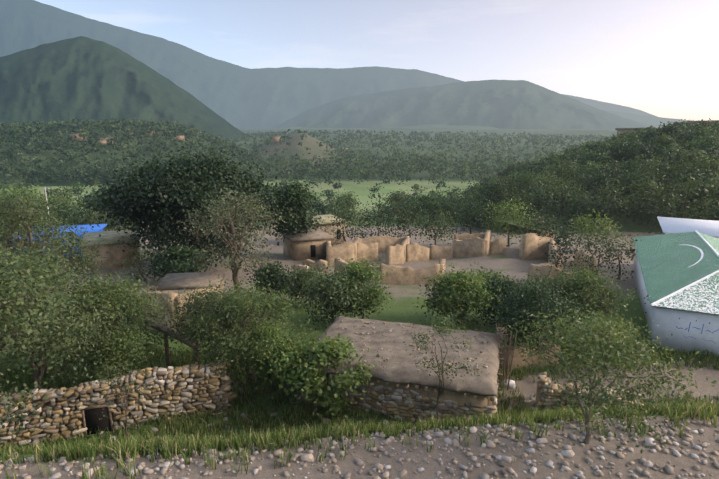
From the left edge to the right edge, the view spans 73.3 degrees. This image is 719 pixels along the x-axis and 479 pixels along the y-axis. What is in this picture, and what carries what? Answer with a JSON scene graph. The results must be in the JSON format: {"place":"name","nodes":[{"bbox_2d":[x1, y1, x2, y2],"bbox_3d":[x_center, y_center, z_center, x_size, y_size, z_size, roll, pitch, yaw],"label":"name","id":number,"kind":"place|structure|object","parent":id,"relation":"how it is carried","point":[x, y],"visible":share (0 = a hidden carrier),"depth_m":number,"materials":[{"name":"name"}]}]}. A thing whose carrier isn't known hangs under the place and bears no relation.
{"place":"outdoors","nodes":[
{"label":"outdoors","id":0,"kind":"place"},
{"bbox_2d":[7,123,184,144],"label":"distant houses","id":1,"kind":"structure","parent":0,"point":[75,136],"depth_m":505.33,"materials":[{"name":"brown"}]},
{"bbox_2d":[0,36,246,142],"bbox_3d":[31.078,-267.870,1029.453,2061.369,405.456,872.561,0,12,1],"label":"mountain","id":2,"kind":"structure","parent":0,"point":[80,78],"depth_m":1061.24,"materials":[{"name":"green plant"}]},
{"bbox_2d":[0,117,409,183],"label":"forest hill","id":3,"kind":"structure","parent":0,"point":[15,130],"depth_m":510.14,"materials":[{"name":"green plant"}]},
{"bbox_2d":[0,0,689,128],"bbox_3d":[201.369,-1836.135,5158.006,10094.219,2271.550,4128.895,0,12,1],"label":"mountain","id":4,"kind":"structure","parent":0,"point":[236,96],"depth_m":6091.57,"materials":[{"name":"grey stone"}]},
{"bbox_2d":[0,124,718,478],"bbox_3d":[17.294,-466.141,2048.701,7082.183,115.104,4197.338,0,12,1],"label":"terrain","id":5,"kind":"structure","parent":0,"point":[402,300],"depth_m":24.81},
{"bbox_2d":[0,258,59,378],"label":"tree","id":6,"kind":"object","parent":5,"relation":"on","point":[7,355],"visible":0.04,"depth_m":21.73,"materials":[{"name":"green plant"}]},
{"bbox_2d":[0,181,98,314],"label":"tree","id":7,"kind":"object","parent":5,"relation":"on","point":[50,223],"visible":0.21,"depth_m":29.52,"materials":[{"name":"green plant"}]},
{"bbox_2d":[0,241,108,440],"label":"tree","id":8,"kind":"object","parent":5,"relation":"on","point":[11,296],"visible":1,"depth_m":14.31,"materials":[{"name":"green plant"}]},
{"bbox_2d":[11,224,106,258],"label":"tarpaulin","id":9,"kind":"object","parent":5,"relation":"on","point":[96,228],"depth_m":61.19,"materials":[{"name":"blue plastic"}]},
{"bbox_2d":[0,180,118,376],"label":"tree","id":10,"kind":"object","parent":5,"relation":"on","point":[26,224],"visible":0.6,"depth_m":23.98,"materials":[{"name":"green plant"}]},
{"bbox_2d":[0,244,139,395],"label":"tree","id":11,"kind":"object","parent":5,"relation":"on","point":[35,356],"visible":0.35,"depth_m":20.08,"materials":[{"name":"green plant"}]},
{"bbox_2d":[77,230,140,269],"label":"mud house","id":12,"kind":"structure","parent":5,"relation":"on","point":[115,253],"depth_m":52.60,"materials":[{"name":"brown soil"}]},
{"bbox_2d":[64,323,166,394],"bbox_3d":[-11.279,5.881,22.307,4.671,4.240,5.396,0,12,1],"label":"bush","id":13,"kind":"object","parent":5,"relation":"on","point":[112,362],"visible":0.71,"depth_m":21.66,"materials":[{"name":"green plant"}]},
{"bbox_2d":[35,267,198,384],"bbox_3d":[-12.083,4.543,23.992,7.598,6.333,8.185,0,12,1],"label":"tree","id":14,"kind":"object","parent":5,"relation":"on","point":[115,287],"visible":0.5,"depth_m":23.66,"materials":[{"name":"green plant"}]},
{"bbox_2d":[0,360,236,446],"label":"stone wall","id":15,"kind":"structure","parent":5,"relation":"on","point":[194,387],"depth_m":20.54,"materials":[{"name":"beige stone"}]},
{"bbox_2d":[88,361,156,441],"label":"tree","id":16,"kind":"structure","parent":5,"relation":"on","point":[125,406],"depth_m":18.96,"materials":[{"name":"green plant"}]},
{"bbox_2d":[0,128,248,186],"bbox_3d":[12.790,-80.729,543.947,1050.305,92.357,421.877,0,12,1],"label":"trees","id":17,"kind":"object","parent":5,"relation":"on","point":[47,153],"visible":0.04,"depth_m":473.04,"materials":[{"name":"green plant"}]},
{"bbox_2d":[144,317,200,367],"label":"timber beam on posts","id":18,"kind":"structure","parent":5,"relation":"on","point":[165,330],"depth_m":25.25,"materials":[{"name":"brown wood"}]},
{"bbox_2d":[0,133,345,187],"bbox_3d":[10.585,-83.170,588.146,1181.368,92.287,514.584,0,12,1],"label":"hill","id":19,"kind":"structure","parent":5,"relation":"on","point":[294,147],"depth_m":646.69,"materials":[{"name":"green plant"}]},
{"bbox_2d":[132,240,217,284],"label":"shrubby tree","id":20,"kind":"object","parent":5,"relation":"on","point":[169,260],"visible":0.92,"depth_m":44.14,"materials":[{"name":"green plant"}]},
{"bbox_2d":[140,271,224,331],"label":"mud hut","id":21,"kind":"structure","parent":5,"relation":"on","point":[175,281],"depth_m":31.78,"materials":[{"name":"beige soil"}]},
{"bbox_2d":[0,129,374,184],"bbox_3d":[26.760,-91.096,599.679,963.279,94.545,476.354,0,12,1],"label":"brown forest spur","id":22,"kind":"structure","parent":5,"relation":"on","point":[267,141],"depth_m":635.79,"materials":[{"name":"green soil"}]},
{"bbox_2d":[69,140,307,274],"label":"tree","id":23,"kind":"object","parent":5,"relation":"on","point":[181,188],"visible":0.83,"depth_m":47.40,"materials":[{"name":"green plant"}]},
{"bbox_2d":[150,277,268,360],"bbox_3d":[-7.677,4.640,25.422,5.889,5.083,6.802,0,12,1],"label":"tree","id":24,"kind":"object","parent":5,"relation":"on","point":[197,299],"visible":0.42,"depth_m":24.96,"materials":[{"name":"green plant"}]},
{"bbox_2d":[171,186,287,293],"bbox_3d":[-9.215,0.620,35.415,8.518,9.376,9.288,-7,14,-29],"label":"tree","id":25,"kind":"object","parent":5,"relation":"on","point":[233,244],"visible":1,"depth_m":34.34,"materials":[{"name":"green plant"}]},
{"bbox_2d":[16,177,461,210],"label":"field trees","id":26,"kind":"object","parent":5,"relation":"on","point":[75,189],"visible":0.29,"depth_m":311.24,"materials":[{"name":"green plant"}]},
{"bbox_2d":[159,270,322,390],"bbox_3d":[-5.620,4.594,24.037,7.614,5.752,8.349,0,12,1],"label":"tree","id":27,"kind":"object","parent":5,"relation":"on","point":[245,304],"visible":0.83,"depth_m":22.81,"materials":[{"name":"green plant"}]},
{"bbox_2d":[2,150,518,187],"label":"valley trees","id":28,"kind":"object","parent":5,"relation":"on","point":[366,171],"visible":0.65,"depth_m":432.97,"materials":[{"name":"green plant"}]},
{"bbox_2d":[240,257,292,294],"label":"shrubby tree","id":29,"kind":"object","parent":5,"relation":"on","point":[275,275],"visible":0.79,"depth_m":37.95,"materials":[{"name":"green plant"}]},
{"bbox_2d":[224,312,311,398],"bbox_3d":[-4.378,5.754,22.587,4.645,4.064,3.618,8,15,31],"label":"tree","id":30,"kind":"object","parent":5,"relation":"on","point":[273,337],"visible":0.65,"depth_m":22.04,"materials":[{"name":"green plant"}]},
{"bbox_2d":[246,335,334,402],"bbox_3d":[-3.321,6.263,22.142,3.363,3.268,4.506,-8,15,-33],"label":"bush","id":31,"kind":"object","parent":5,"relation":"on","point":[286,357],"visible":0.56,"depth_m":21.66,"materials":[{"name":"green plant"}]},
{"bbox_2d":[262,176,326,245],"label":"tall tree","id":32,"kind":"object","parent":5,"relation":"on","point":[297,198],"visible":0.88,"depth_m":60.81,"materials":[{"name":"green plant"}]},
{"bbox_2d":[270,261,334,307],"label":"shrubby tree","id":33,"kind":"object","parent":5,"relation":"on","point":[296,287],"visible":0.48,"depth_m":35.00,"materials":[{"name":"green plant"}]},
{"bbox_2d":[280,229,333,260],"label":"mud hut","id":34,"kind":"object","parent":5,"relation":"on","point":[310,246],"visible":0.83,"depth_m":59.88,"materials":[{"name":"brown"}]},
{"bbox_2d":[1,129,615,182],"bbox_3d":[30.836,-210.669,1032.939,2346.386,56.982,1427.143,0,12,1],"label":"forest foothills","id":35,"kind":"structure","parent":5,"relation":"on","point":[499,138],"depth_m":849.03,"materials":[{"name":"green plant"}]},
{"bbox_2d":[271,136,347,151],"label":"distant houses","id":36,"kind":"structure","parent":5,"relation":"on","point":[275,139],"depth_m":738.92,"materials":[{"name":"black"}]},
{"bbox_2d":[6,185,618,226],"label":"trees","id":37,"kind":"object","parent":5,"relation":"on","point":[426,203],"visible":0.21,"depth_m":114.62,"materials":[{"name":"green plant"}]},
{"bbox_2d":[294,214,347,243],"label":"hut","id":38,"kind":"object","parent":5,"relation":"on","point":[328,223],"visible":0.25,"depth_m":75.35,"materials":[{"name":"brown"}]},
{"bbox_2d":[268,332,379,423],"bbox_3d":[-1.809,6.136,21.919,4.440,3.631,5.763,-5,13,-20],"label":"bush","id":39,"kind":"object","parent":5,"relation":"on","point":[329,349],"visible":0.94,"depth_m":20.75,"materials":[{"name":"green plant"}]},
{"bbox_2d":[0,175,655,282],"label":"village trees","id":40,"kind":"object","parent":5,"relation":"on","point":[588,225],"visible":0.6,"depth_m":70.54,"materials":[{"name":"green plant"}]},
{"bbox_2d":[293,260,375,329],"bbox_3d":[-1.496,3.505,30.779,5.632,5.059,5.655,0,12,1],"label":"shrubby tree","id":41,"kind":"object","parent":5,"relation":"on","point":[328,291],"visible":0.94,"depth_m":30.02,"materials":[{"name":"green plant"}]},
{"bbox_2d":[0,334,718,478],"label":"grass tufts","id":42,"kind":"object","parent":5,"relation":"on","point":[131,447],"visible":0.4,"depth_m":13.62,"materials":[{"name":"green plant"}]},
{"bbox_2d":[0,418,718,478],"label":"road cobbles","id":43,"kind":"object","parent":5,"relation":"on","point":[568,452],"visible":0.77,"depth_m":11.26,"materials":[{"name":"stone"}]},
{"bbox_2d":[322,254,402,318],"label":"shrubby tree","id":44,"kind":"object","parent":5,"relation":"on","point":[359,273],"visible":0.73,"depth_m":31.15,"materials":[{"name":"green plant"}]},
{"bbox_2d":[6,379,718,478],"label":"slope rocks","id":45,"kind":"structure","parent":5,"relation":"on","point":[454,442],"depth_m":12.23,"materials":[{"name":"stone"}]},
{"bbox_2d":[294,315,516,424],"bbox_3d":[2.458,6.183,23.904,10.008,3.651,6.462,4,13,16],"label":"stone hut","id":46,"kind":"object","parent":5,"relation":"on","point":[401,382],"depth_m":21.71,"materials":[{"name":"stone"}]},
{"bbox_2d":[403,311,488,418],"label":"sapling","id":47,"kind":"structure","parent":5,"relation":"on","point":[441,328],"depth_m":19.54,"materials":[{"name":"green plant"}]},
{"bbox_2d":[291,230,608,314],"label":"ruined mud walls","id":48,"kind":"structure","parent":5,"relation":"on","point":[399,250],"depth_m":58.13,"materials":[{"name":"beige soil"}]},
{"bbox_2d":[414,262,503,330],"bbox_3d":[6.305,3.679,31.580,5.678,4.215,6.254,0,12,1],"label":"shrubby tree","id":49,"kind":"object","parent":5,"relation":"on","point":[447,293],"visible":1,"depth_m":30.62,"materials":[{"name":"green plant"}]},
{"bbox_2d":[464,264,520,290],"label":"shrubby tree","id":50,"kind":"object","parent":5,"relation":"on","point":[490,272],"visible":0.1,"depth_m":38.84,"materials":[{"name":"green plant"}]},
{"bbox_2d":[463,271,527,325],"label":"shrubby tree","id":51,"kind":"object","parent":5,"relation":"on","point":[507,285],"visible":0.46,"depth_m":31.73,"materials":[{"name":"green plant"}]},
{"bbox_2d":[497,262,562,370],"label":"mud wall","id":52,"kind":"structure","parent":5,"relation":"on","point":[517,358],"depth_m":25.88,"materials":[{"name":"brown soil"}]},
{"bbox_2d":[501,270,580,313],"bbox_3d":[11.824,3.808,31.481,5.392,3.648,5.796,-7,14,-29],"label":"bush","id":53,"kind":"object","parent":5,"relation":"on","point":[543,284],"visible":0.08,"depth_m":31.13,"materials":[{"name":"green plant"}]},
{"bbox_2d":[482,269,605,365],"bbox_3d":[9.353,4.391,25.614,6.364,5.264,6.268,0,12,1],"label":"bush","id":54,"kind":"object","parent":5,"relation":"on","point":[514,313],"visible":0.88,"depth_m":24.85,"materials":[{"name":"green plant"}]},
{"bbox_2d":[527,257,648,323],"bbox_3d":[13.774,3.515,29.779,6.134,4.676,6.871,-8,15,-34],"label":"bush","id":55,"kind":"object","parent":5,"relation":"on","point":[576,283],"visible":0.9,"depth_m":29.00,"materials":[{"name":"green plant"}]},
{"bbox_2d":[535,372,640,412],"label":"stone wall","id":56,"kind":"structure","parent":5,"relation":"on","point":[542,383],"depth_m":21.94,"materials":[{"name":"beige stone"}]},
{"bbox_2d":[460,118,718,232],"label":"wooded hill","id":57,"kind":"structure","parent":5,"relation":"on","point":[688,154],"depth_m":110.46,"materials":[{"name":"green plant"}]},
{"bbox_2d":[469,158,709,235],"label":"hill spur","id":58,"kind":"structure","parent":5,"relation":"on","point":[627,225],"depth_m":100.66,"materials":[{"name":"green plant"}]},
{"bbox_2d":[489,294,716,453],"bbox_3d":[5.483,3.139,11.339,4.089,3.844,4.922,0,12,1],"label":"tree","id":59,"kind":"object","parent":5,"relation":"on","point":[602,335],"visible":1,"depth_m":10.49,"materials":[{"name":"green plant"}]},
{"bbox_2d":[561,306,675,366],"bbox_3d":[13.509,5.349,25.878,5.001,3.015,5.311,-7,14,-30],"label":"bush","id":60,"kind":"object","parent":5,"relation":"on","point":[635,335],"visible":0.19,"depth_m":25.04,"materials":[{"name":"green plant"}]},
{"bbox_2d":[569,120,718,146],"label":"spur houses","id":61,"kind":"structure","parent":5,"relation":"on","point":[619,130],"depth_m":212.30,"materials":[{"name":"brown"}]},
{"bbox_2d":[633,230,718,355],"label":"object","id":62,"kind":"structure","parent":5,"relation":"on","point":[676,277],"depth_m":28.75,"materials":[{"name":"paint"}]},
{"bbox_2d":[657,217,718,238],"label":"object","id":63,"kind":"structure","parent":5,"relation":"on","point":[669,225],"depth_m":48.38,"materials":[{"name":"white paint"}]},
{"bbox_2d":[35,0,718,120],"label":"sky","id":64,"kind":"structure","parent":0,"point":[659,58],"materials":[{"name":"white"}]},
{"bbox_2d":[274,80,649,128],"bbox_3d":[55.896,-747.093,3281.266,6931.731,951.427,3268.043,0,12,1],"label":"mountain","id":65,"kind":"structure","parent":0,"point":[511,104],"depth_m":3899.68,"materials":[{"name":"green plant"}]},
{"bbox_2d":[562,94,656,116],"bbox_3d":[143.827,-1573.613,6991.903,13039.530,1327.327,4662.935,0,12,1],"label":"mountain","id":66,"kind":"structure","parent":0,"point":[600,105],"depth_m":8077.78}
]}

